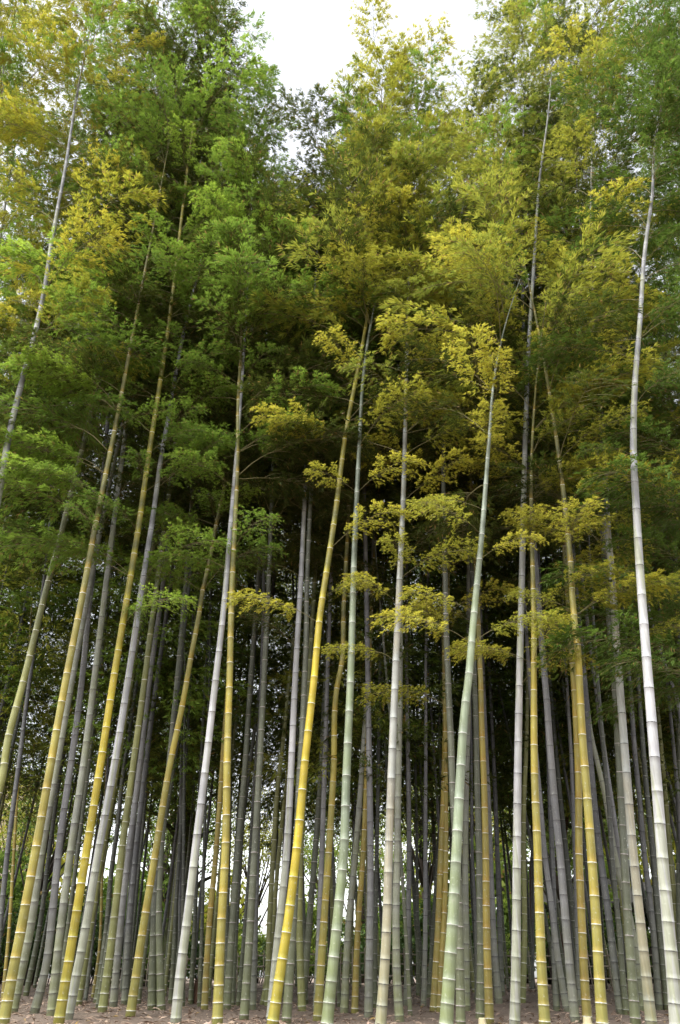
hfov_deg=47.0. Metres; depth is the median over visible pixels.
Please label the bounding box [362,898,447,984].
shrub
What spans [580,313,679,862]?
bamboo
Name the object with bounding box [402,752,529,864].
tree
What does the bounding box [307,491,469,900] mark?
bamboo
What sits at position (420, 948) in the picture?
bamboo
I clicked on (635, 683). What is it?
bamboo
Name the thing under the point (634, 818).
bamboo
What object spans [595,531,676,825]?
bamboo
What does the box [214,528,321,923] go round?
bamboo
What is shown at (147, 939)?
bamboo
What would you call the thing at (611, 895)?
shrub
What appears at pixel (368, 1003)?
bamboo
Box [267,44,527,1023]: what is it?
bamboo
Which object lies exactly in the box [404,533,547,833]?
bamboo
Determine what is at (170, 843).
tree
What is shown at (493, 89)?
bamboo
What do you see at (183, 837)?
bamboo
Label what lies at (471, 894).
bamboo
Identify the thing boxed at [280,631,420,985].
bamboo
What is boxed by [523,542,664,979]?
bamboo
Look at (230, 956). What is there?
bamboo
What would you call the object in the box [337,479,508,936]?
bamboo
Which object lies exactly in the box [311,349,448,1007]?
bamboo
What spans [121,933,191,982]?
shrub
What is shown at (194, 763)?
bamboo
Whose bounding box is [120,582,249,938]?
bamboo
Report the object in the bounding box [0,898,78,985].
shrub
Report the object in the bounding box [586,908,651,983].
shrub
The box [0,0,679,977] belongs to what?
sky
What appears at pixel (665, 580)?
bamboo
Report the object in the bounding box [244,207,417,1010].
bamboo
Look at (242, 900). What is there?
bush
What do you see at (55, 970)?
bamboo
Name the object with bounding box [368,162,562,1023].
bamboo
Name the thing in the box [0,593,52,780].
bamboo
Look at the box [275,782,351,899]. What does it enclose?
tree
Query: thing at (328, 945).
bamboo
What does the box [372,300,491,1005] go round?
bamboo
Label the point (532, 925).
bamboo
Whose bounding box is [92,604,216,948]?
bamboo
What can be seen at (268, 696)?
bamboo
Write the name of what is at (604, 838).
bamboo
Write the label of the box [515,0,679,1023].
bamboo
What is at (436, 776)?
bamboo
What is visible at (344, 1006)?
bamboo
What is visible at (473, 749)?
bamboo
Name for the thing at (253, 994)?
bamboo
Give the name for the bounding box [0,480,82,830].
bamboo
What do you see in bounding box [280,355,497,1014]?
bamboo
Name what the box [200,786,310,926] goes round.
tree
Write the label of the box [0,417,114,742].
bamboo
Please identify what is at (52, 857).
tree
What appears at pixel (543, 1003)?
bamboo
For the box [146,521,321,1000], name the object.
bamboo
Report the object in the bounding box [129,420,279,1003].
bamboo
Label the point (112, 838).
bamboo
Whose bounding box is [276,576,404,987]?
bamboo
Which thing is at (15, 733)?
bamboo
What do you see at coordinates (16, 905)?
shrub
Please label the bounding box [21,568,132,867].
bamboo
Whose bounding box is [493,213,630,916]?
bamboo
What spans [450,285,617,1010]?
bamboo
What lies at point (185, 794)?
bamboo
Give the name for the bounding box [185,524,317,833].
bamboo
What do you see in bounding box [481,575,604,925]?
bamboo
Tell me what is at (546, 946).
shrub
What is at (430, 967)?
bamboo
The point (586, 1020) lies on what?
bamboo stump
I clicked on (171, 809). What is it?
bamboo
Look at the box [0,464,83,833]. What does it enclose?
bamboo
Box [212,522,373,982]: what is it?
bamboo
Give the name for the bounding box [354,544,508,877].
bamboo
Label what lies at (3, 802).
bamboo
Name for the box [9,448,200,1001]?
bamboo
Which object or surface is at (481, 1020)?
bamboo stump
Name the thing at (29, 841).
tree
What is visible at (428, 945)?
shrub
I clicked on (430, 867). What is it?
tree
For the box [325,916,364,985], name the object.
shrub
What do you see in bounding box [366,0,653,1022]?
bamboo
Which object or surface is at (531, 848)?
bamboo
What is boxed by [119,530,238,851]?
bamboo
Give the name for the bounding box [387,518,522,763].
bamboo
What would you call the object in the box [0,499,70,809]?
bamboo
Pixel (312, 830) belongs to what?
bamboo
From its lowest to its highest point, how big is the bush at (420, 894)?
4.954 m
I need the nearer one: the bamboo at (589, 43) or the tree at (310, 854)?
the bamboo at (589, 43)
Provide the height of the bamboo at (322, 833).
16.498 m
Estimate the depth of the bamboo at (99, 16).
14.49 m
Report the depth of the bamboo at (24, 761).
22.11 m
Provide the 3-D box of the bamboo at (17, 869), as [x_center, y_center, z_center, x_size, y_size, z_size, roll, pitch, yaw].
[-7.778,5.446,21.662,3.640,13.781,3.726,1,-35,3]
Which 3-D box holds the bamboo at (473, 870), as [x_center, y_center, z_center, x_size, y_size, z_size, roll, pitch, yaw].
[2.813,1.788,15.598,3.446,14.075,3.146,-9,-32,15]
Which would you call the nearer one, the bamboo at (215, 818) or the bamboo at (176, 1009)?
the bamboo at (176, 1009)
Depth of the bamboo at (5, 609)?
17.32 m
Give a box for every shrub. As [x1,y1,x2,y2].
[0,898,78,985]
[0,899,19,983]
[2,884,111,984]
[76,914,123,985]
[102,899,204,985]
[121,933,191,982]
[186,928,224,981]
[236,907,266,974]
[237,924,265,983]
[257,941,294,973]
[309,943,350,984]
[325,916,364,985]
[341,906,403,981]
[360,929,415,983]
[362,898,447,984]
[412,925,473,970]
[427,904,510,959]
[497,931,536,986]
[527,889,635,984]
[527,906,592,976]
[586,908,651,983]
[633,885,660,971]
[635,920,661,971]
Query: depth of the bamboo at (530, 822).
18.53 m
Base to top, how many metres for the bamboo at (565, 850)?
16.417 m
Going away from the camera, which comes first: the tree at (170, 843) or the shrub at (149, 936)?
the shrub at (149, 936)
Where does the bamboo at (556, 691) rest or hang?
on the ground
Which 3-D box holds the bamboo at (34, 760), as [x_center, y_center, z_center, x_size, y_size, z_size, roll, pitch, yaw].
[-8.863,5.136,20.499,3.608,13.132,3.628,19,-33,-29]
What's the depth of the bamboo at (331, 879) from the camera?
16.44 m
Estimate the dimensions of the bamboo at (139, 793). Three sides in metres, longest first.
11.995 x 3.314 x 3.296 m
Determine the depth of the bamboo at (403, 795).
16.88 m
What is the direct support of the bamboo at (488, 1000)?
on the ground
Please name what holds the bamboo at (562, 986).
on the ground
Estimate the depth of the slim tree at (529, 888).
23.04 m
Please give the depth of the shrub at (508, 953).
23.18 m
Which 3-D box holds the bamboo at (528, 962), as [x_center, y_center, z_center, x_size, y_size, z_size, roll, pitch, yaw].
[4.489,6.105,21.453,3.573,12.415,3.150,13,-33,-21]
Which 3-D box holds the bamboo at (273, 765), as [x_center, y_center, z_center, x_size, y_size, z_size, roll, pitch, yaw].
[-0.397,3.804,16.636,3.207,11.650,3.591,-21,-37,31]
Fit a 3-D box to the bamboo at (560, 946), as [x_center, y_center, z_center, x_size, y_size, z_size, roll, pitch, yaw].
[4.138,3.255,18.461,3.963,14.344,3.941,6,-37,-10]
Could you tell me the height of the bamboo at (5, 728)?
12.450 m
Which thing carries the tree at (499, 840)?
on the ground
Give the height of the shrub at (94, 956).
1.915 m
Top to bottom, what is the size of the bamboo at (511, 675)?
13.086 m
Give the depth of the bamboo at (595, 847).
22.17 m
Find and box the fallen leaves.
[0,983,668,1023]
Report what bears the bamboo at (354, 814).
on the ground
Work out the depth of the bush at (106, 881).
33.51 m
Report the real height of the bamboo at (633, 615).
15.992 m
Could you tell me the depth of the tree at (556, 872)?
26.89 m
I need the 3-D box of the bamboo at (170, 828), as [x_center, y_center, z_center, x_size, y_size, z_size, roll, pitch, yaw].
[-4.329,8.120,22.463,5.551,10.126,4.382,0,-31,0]
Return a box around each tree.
[0,714,117,984]
[0,747,109,982]
[0,782,95,890]
[104,791,246,889]
[110,767,245,910]
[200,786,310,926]
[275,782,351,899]
[304,812,418,982]
[348,795,449,981]
[374,734,454,955]
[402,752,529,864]
[429,804,511,880]
[430,752,529,973]
[493,776,615,922]
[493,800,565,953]
[509,790,673,878]
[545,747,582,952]
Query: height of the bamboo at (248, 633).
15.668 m
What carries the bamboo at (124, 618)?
on the ground
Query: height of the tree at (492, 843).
9.252 m
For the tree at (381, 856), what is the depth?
34.38 m
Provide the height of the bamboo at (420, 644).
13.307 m
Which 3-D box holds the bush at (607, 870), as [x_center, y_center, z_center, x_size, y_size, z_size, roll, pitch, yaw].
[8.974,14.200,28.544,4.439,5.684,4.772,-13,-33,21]
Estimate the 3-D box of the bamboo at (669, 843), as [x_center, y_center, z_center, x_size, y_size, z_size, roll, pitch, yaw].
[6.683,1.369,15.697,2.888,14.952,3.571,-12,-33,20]
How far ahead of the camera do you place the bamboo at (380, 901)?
18.75 m
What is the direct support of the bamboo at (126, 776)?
on the ground
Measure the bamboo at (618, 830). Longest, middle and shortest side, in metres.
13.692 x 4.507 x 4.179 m
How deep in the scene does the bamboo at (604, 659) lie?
10.54 m
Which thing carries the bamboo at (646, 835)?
on the ground
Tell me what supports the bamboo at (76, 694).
on the ground
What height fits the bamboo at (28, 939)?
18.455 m
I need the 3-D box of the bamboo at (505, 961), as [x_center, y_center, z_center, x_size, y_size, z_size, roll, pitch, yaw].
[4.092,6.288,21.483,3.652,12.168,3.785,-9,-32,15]
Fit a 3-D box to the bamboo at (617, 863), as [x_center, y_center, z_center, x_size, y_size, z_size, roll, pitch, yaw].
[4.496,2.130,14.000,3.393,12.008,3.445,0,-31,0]
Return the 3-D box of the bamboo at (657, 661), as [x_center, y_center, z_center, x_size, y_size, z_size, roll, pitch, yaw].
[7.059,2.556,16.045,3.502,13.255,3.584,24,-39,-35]
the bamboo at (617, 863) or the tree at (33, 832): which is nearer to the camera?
the bamboo at (617, 863)
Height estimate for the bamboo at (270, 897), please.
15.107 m
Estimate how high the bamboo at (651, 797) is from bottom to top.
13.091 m
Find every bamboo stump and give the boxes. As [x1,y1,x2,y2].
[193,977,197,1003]
[478,1018,486,1023]
[583,1016,591,1023]
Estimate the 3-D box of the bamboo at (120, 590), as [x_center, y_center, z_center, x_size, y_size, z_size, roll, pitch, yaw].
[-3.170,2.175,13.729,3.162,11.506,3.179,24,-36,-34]
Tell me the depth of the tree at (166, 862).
31.26 m
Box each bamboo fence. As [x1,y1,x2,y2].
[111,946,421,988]
[473,948,652,988]
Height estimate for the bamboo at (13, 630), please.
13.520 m
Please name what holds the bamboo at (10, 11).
on the ground
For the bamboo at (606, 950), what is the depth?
20.10 m
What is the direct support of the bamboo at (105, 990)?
on the ground
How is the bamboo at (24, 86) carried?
on the ground
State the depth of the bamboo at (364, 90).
13.08 m
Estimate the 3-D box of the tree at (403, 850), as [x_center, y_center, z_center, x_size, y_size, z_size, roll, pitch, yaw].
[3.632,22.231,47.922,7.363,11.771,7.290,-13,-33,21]
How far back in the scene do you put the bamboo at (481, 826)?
21.32 m
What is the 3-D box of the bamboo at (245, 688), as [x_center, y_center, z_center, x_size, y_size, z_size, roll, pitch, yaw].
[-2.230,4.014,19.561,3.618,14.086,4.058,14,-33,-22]
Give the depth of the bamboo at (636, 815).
17.87 m
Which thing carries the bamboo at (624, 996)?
on the ground
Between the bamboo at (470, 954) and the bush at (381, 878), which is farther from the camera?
the bush at (381, 878)
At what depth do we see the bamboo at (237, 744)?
16.94 m
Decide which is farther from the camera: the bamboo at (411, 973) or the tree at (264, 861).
the tree at (264, 861)
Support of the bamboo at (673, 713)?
on the ground
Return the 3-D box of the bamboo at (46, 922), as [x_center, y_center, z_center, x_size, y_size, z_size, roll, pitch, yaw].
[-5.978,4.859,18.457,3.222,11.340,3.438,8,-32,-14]
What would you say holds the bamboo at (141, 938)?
on the ground
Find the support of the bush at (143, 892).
on the ground
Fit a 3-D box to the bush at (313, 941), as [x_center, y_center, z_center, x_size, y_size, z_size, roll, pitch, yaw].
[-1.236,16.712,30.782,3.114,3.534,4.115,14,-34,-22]
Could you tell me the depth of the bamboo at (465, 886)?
12.90 m
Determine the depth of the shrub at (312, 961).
23.60 m
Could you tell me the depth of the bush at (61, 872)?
32.92 m
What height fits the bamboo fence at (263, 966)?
1.104 m
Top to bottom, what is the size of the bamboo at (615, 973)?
22.524 m
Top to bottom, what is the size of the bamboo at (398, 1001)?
17.698 m
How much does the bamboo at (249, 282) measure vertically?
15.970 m
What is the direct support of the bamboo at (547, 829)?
on the ground
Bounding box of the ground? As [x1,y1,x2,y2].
[0,978,668,1023]
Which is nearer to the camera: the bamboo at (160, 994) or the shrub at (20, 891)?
the bamboo at (160, 994)
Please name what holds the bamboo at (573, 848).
on the ground
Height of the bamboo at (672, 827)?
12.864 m
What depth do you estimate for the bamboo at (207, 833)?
17.28 m
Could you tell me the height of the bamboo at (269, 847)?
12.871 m
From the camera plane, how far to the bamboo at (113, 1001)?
13.08 m
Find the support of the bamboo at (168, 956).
on the ground
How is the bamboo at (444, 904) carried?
on the ground
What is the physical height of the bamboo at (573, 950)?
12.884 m
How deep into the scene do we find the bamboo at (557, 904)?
17.39 m
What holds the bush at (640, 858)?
on the ground
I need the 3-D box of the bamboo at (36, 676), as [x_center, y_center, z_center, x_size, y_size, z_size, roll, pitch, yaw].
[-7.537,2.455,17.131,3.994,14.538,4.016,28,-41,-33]
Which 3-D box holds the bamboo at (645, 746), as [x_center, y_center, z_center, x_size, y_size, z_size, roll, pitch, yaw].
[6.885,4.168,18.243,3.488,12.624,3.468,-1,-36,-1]
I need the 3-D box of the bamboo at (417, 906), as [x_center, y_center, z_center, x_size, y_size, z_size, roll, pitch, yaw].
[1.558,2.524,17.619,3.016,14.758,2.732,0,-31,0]
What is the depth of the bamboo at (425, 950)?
13.42 m
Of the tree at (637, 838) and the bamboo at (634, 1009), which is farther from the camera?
the tree at (637, 838)
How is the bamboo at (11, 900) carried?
on the ground
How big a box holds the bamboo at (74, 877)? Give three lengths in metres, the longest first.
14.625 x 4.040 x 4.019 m
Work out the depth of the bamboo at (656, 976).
12.38 m
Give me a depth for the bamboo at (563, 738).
19.27 m
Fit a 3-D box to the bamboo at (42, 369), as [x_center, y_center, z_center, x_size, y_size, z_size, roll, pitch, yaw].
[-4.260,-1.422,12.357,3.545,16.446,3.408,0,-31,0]
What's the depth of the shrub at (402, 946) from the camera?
24.36 m
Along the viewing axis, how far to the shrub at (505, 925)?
25.48 m
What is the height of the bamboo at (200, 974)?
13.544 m
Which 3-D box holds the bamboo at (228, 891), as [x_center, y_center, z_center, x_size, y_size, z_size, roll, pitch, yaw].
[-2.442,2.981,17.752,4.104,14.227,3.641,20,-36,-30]
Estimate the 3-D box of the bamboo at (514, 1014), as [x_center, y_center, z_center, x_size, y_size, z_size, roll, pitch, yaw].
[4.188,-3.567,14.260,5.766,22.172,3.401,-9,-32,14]
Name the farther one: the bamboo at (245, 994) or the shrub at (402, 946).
the shrub at (402, 946)
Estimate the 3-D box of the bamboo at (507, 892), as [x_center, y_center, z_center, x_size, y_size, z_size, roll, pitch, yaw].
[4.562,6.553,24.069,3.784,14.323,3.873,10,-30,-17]
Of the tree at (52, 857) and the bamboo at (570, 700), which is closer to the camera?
the bamboo at (570, 700)
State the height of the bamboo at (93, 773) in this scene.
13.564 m
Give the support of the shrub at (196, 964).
on the ground
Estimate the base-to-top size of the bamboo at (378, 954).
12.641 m
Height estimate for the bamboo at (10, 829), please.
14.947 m
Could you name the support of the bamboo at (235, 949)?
on the ground
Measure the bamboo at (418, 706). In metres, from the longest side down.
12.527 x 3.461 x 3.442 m
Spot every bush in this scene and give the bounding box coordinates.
[0,846,84,972]
[18,843,89,978]
[94,861,164,983]
[95,845,168,983]
[188,869,259,979]
[265,889,345,983]
[357,860,432,984]
[411,846,521,936]
[468,835,572,982]
[543,833,649,983]
[597,830,675,969]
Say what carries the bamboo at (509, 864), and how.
on the ground
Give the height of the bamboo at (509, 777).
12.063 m
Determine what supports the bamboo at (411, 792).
on the ground
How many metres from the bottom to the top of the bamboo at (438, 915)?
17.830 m
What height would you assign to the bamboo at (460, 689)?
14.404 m
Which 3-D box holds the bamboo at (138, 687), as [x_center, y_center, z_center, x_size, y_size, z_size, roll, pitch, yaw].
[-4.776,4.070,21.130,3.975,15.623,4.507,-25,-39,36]
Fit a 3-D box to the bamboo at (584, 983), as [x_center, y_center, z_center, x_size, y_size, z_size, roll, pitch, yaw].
[3.841,-1.643,13.774,4.453,18.363,3.682,0,-31,0]
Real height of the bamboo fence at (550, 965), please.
1.046 m
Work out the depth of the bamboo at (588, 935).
19.81 m
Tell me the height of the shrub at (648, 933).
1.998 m
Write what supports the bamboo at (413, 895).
on the ground
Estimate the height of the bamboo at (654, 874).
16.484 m
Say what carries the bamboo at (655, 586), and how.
on the ground
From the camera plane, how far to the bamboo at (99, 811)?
17.96 m
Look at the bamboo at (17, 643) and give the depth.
15.87 m
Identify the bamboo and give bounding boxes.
[0,0,95,421]
[0,0,180,503]
[0,0,261,798]
[0,0,305,1023]
[0,3,84,506]
[0,51,205,1023]
[0,72,243,1013]
[0,249,100,686]
[0,252,110,952]
[0,312,115,995]
[0,339,144,805]
[0,343,134,722]
[0,402,78,764]
[0,415,122,823]
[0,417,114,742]
[0,433,98,758]
[0,448,97,1005]
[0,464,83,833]
[0,466,155,948]
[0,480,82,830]
[0,493,60,792]
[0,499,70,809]
[0,507,31,746]
[0,516,14,732]
[0,558,136,987]
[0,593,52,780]
[1,24,241,1013]
[1,544,71,804]
[1,587,46,803]
[2,384,207,985]
[2,565,122,936]
[8,454,197,947]
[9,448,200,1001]
[16,0,224,1015]
[16,80,276,1012]
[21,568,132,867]
[28,435,183,975]
[31,61,310,1019]
[39,472,235,886]
[47,384,251,1007]
[58,90,265,1006]
[62,560,212,829]
[64,582,197,965]
[65,340,225,1002]
[68,581,223,758]
[76,227,244,1005]
[77,576,177,982]
[82,129,281,1010]
[83,566,201,991]
[84,415,137,997]
[84,477,232,988]
[87,340,266,1004]
[90,442,277,957]
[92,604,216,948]
[100,185,302,1009]
[100,588,200,847]
[103,540,254,995]
[110,581,217,982]
[113,342,266,1006]
[113,658,287,989]
[115,564,215,988]
[117,228,434,1016]
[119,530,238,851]
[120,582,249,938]
[121,431,255,1003]
[123,226,268,1009]
[124,91,372,1023]
[127,537,260,976]
[128,442,254,1003]
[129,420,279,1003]
[132,428,246,1006]
[145,575,255,972]
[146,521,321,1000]
[149,264,303,1009]
[151,530,303,969]
[153,521,290,963]
[157,601,271,952]
[168,132,406,1023]
[173,468,363,997]
[177,522,316,853]
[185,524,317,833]
[187,512,405,1003]
[191,525,302,962]
[193,167,370,1019]
[194,160,313,1009]
[194,511,382,997]
[195,417,324,1006]
[197,159,406,1023]
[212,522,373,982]
[213,559,353,897]
[213,570,340,852]
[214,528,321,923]
[217,458,342,1005]
[222,82,405,1021]
[224,0,488,1023]
[229,210,406,1005]
[231,549,405,917]
[233,513,419,937]
[234,573,360,985]
[235,136,436,1023]
[238,474,415,1006]
[244,103,439,1017]
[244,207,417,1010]
[247,529,385,846]
[260,483,396,1004]
[264,456,378,1005]
[264,497,442,994]
[265,198,456,1020]
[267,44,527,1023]
[268,544,437,932]
[269,587,385,955]
[270,585,434,977]
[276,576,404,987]
[279,329,387,1010]
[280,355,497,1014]
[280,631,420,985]
[294,584,436,978]
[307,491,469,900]
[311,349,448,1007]
[314,105,517,1021]
[317,581,410,934]
[321,225,552,1023]
[326,542,501,990]
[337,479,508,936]
[340,356,447,1012]
[341,551,437,976]
[343,379,512,1005]
[344,566,453,985]
[346,49,558,1023]
[350,487,528,928]
[350,631,455,985]
[351,362,410,1012]
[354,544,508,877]
[355,94,679,1023]
[360,161,561,1010]
[361,513,436,995]
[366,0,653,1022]
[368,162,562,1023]
[369,179,521,1011]
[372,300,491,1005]
[372,519,530,991]
[372,533,488,848]
[372,556,529,968]
[378,477,528,997]
[383,555,522,989]
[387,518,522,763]
[388,193,519,1011]
[396,371,533,1002]
[399,188,544,1018]
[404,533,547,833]
[404,554,522,988]
[411,0,629,1023]
[412,283,545,995]
[412,567,512,776]
[412,576,511,944]
[415,631,544,987]
[416,496,591,992]
[419,80,655,1014]
[423,366,502,1003]
[428,237,666,1023]
[428,560,565,989]
[433,283,653,957]
[433,527,588,990]
[436,226,572,1011]
[441,86,638,1021]
[441,558,511,946]
[448,684,543,988]
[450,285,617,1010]
[451,510,608,991]
[451,551,601,945]
[452,296,564,1002]
[454,580,565,896]
[455,558,610,989]
[456,481,676,998]
[456,493,644,893]
[456,510,605,752]
[457,497,645,937]
[469,64,679,1023]
[479,394,654,1010]
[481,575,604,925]
[487,443,614,1005]
[489,548,618,979]
[491,551,637,959]
[492,607,535,987]
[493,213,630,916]
[501,449,679,954]
[502,556,631,833]
[506,0,679,1023]
[507,687,613,942]
[511,264,648,1014]
[512,527,626,976]
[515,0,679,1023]
[520,228,667,1009]
[522,549,639,782]
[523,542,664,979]
[524,714,637,977]
[534,0,679,726]
[538,524,676,847]
[540,558,612,985]
[542,774,645,964]
[553,545,672,903]
[555,229,679,1009]
[556,526,676,876]
[557,413,679,721]
[558,508,676,844]
[559,507,679,741]
[561,545,675,861]
[568,710,672,887]
[569,460,678,719]
[569,575,676,830]
[575,489,676,749]
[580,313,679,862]
[580,332,679,713]
[582,487,679,824]
[584,694,675,870]
[590,460,679,730]
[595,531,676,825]
[595,729,633,987]
[597,685,675,814]
[606,330,679,695]
[610,135,679,970]
[620,324,676,942]
[630,472,679,788]
[633,348,679,735]
[634,548,676,825]
[636,768,675,843]
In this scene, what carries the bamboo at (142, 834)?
on the ground
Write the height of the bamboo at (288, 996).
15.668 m
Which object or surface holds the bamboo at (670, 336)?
on the ground
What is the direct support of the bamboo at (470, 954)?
on the ground
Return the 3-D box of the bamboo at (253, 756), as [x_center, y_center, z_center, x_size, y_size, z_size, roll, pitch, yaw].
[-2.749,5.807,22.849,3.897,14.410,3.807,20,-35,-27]
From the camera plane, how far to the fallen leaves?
10.31 m
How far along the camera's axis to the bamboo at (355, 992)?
12.11 m
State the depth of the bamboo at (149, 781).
22.65 m
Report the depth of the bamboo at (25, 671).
14.01 m
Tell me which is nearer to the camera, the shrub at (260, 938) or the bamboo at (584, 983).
the bamboo at (584, 983)
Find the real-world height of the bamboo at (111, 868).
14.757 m
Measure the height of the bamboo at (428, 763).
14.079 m
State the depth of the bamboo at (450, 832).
17.64 m
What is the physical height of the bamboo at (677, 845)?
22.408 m
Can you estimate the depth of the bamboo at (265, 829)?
20.75 m
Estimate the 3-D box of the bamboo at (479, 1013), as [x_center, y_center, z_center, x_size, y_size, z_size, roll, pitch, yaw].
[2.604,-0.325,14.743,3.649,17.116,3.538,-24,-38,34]
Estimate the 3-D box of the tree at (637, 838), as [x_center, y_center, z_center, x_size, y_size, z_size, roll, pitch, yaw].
[9.924,13.494,30.272,6.860,8.690,7.026,24,-38,-34]
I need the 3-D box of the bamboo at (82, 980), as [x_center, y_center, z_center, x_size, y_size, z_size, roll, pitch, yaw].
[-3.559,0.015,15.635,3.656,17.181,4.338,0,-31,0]
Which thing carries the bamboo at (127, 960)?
on the ground
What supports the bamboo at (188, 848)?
on the ground
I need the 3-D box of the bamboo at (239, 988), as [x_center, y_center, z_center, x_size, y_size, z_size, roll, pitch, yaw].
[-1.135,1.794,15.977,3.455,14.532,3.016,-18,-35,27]
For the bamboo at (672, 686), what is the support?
on the ground
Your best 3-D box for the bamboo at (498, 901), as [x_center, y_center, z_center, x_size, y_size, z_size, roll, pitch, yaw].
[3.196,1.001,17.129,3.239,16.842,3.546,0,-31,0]
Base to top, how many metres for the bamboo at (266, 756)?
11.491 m
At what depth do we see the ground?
10.94 m
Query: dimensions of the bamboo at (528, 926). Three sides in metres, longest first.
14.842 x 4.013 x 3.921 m
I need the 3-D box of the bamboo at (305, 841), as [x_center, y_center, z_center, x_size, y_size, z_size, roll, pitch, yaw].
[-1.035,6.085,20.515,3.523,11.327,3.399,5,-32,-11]
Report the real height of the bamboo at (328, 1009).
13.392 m
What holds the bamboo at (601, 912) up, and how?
on the ground
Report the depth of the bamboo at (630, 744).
14.98 m
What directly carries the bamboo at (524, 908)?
on the ground
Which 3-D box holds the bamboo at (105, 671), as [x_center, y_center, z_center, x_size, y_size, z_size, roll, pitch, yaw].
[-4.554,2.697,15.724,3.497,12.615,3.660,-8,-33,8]
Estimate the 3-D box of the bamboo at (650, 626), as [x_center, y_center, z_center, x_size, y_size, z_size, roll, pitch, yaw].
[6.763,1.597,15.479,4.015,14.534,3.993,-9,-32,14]
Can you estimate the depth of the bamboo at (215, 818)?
22.67 m
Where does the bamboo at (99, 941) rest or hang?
on the ground
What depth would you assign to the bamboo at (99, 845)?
13.16 m
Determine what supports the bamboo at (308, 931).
on the ground
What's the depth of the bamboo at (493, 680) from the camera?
15.84 m
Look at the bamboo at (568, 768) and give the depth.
21.03 m
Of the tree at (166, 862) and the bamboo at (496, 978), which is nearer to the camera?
the bamboo at (496, 978)
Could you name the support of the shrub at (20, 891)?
on the ground
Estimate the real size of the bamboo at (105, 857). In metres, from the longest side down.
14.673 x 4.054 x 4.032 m
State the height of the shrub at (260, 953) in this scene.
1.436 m
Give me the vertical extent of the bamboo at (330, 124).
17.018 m
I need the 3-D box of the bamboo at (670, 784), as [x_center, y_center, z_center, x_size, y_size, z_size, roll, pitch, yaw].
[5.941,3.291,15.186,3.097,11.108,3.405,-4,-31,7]
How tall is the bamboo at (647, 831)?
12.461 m
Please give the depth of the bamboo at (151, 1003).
11.46 m
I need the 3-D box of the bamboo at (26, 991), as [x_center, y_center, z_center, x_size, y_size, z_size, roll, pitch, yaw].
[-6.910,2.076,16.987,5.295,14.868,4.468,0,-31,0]
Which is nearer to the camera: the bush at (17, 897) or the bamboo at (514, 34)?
the bamboo at (514, 34)
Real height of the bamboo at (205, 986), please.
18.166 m
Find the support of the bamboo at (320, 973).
on the ground
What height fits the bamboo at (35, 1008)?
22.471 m
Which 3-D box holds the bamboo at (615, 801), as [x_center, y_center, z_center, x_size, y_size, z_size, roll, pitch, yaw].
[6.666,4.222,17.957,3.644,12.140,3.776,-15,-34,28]
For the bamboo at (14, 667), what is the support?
on the ground
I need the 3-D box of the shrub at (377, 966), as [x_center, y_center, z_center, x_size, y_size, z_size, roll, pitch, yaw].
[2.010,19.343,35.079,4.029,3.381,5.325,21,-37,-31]
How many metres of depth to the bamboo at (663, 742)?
15.93 m
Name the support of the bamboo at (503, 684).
on the ground
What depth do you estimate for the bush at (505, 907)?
27.79 m
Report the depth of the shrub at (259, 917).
33.23 m
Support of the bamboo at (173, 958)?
on the ground
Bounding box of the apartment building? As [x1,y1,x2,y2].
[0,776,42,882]
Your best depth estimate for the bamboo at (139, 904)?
20.94 m
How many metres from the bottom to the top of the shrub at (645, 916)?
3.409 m
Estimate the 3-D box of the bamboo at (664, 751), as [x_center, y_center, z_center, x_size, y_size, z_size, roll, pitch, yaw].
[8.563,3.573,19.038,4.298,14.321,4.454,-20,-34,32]
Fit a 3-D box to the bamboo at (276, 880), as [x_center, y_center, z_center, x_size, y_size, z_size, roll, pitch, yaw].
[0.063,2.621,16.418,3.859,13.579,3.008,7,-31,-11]
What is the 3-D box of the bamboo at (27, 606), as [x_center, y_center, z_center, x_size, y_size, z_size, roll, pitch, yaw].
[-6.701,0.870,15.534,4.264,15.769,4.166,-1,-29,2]

